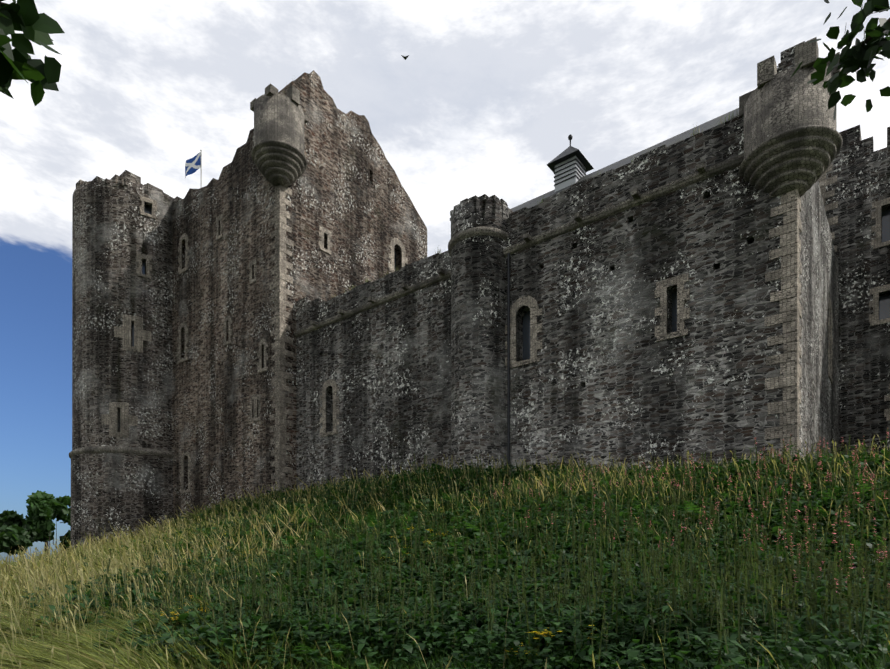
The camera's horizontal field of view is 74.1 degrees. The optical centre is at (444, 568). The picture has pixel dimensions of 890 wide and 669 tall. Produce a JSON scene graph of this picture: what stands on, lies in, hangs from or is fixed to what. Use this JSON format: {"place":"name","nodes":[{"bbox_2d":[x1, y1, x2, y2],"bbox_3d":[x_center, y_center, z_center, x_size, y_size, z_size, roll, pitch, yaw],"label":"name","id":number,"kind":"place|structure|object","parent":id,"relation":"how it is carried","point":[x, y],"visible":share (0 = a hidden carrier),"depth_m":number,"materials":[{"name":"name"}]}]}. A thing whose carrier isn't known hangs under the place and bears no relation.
{"place":"outdoors","nodes":[
{"label":"outdoors","id":0,"kind":"place"},
{"bbox_2d":[71,170,181,547],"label":"round tower","id":1,"kind":"structure","parent":0,"point":[114,232],"depth_m":40.60,"materials":[{"name":"grey stone"}]},
{"bbox_2d":[172,70,426,519],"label":"castle gate tower wall","id":2,"kind":"structure","parent":0,"point":[349,192],"depth_m":38.04,"materials":[{"name":"grey stone"}]},
{"bbox_2d":[185,150,201,187],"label":"flag","id":3,"kind":"object","parent":2,"relation":"attached to","point":[193,165],"visible":0.94,"depth_m":44.07,"materials":[{"name":"blue fabric"}]},
{"bbox_2d":[0,0,889,563],"label":"sky","id":4,"kind":"structure","parent":0,"point":[486,94],"materials":[{"name":"white"}]},
{"bbox_2d":[821,125,889,461],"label":"castle wall","id":5,"kind":"structure","parent":0,"point":[861,171],"depth_m":29.94,"materials":[{"name":"grey stone"}]},
{"bbox_3d":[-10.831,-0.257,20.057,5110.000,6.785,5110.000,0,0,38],"label":"terrain ground","id":6,"kind":"structure","parent":0,"visible":0},
{"bbox_2d":[0,0,889,668],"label":"meadow foliage","id":7,"kind":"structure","parent":6,"relation":"on","point":[760,562],"depth_m":8.89,"materials":[{"name":"green plant"}]},
{"bbox_2d":[0,2,889,557],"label":"trees","id":8,"kind":"object","parent":6,"relation":"on","point":[56,522],"visible":0.29,"depth_m":64.11,"materials":[{"name":"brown plant"}]},
{"bbox_2d":[69,37,889,493],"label":"stone trim","id":9,"kind":"structure","parent":6,"relation":"on","point":[793,141],"depth_m":23.97,"materials":[{"name":"grey stone"}]},
{"bbox_2d":[296,41,838,490],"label":"curtain wall","id":10,"kind":"structure","parent":6,"relation":"on","point":[420,374],"depth_m":24.10,"materials":[{"name":"grey stone"}]},
{"bbox_2d":[507,108,738,467],"bbox_3d":[5.278,-12.745,32.847,25.000,21.760,13.950,0,0,38],"label":"roof and drainpipe","id":11,"kind":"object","parent":10,"relation":"on","point":[570,165],"depth_m":30.89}
]}

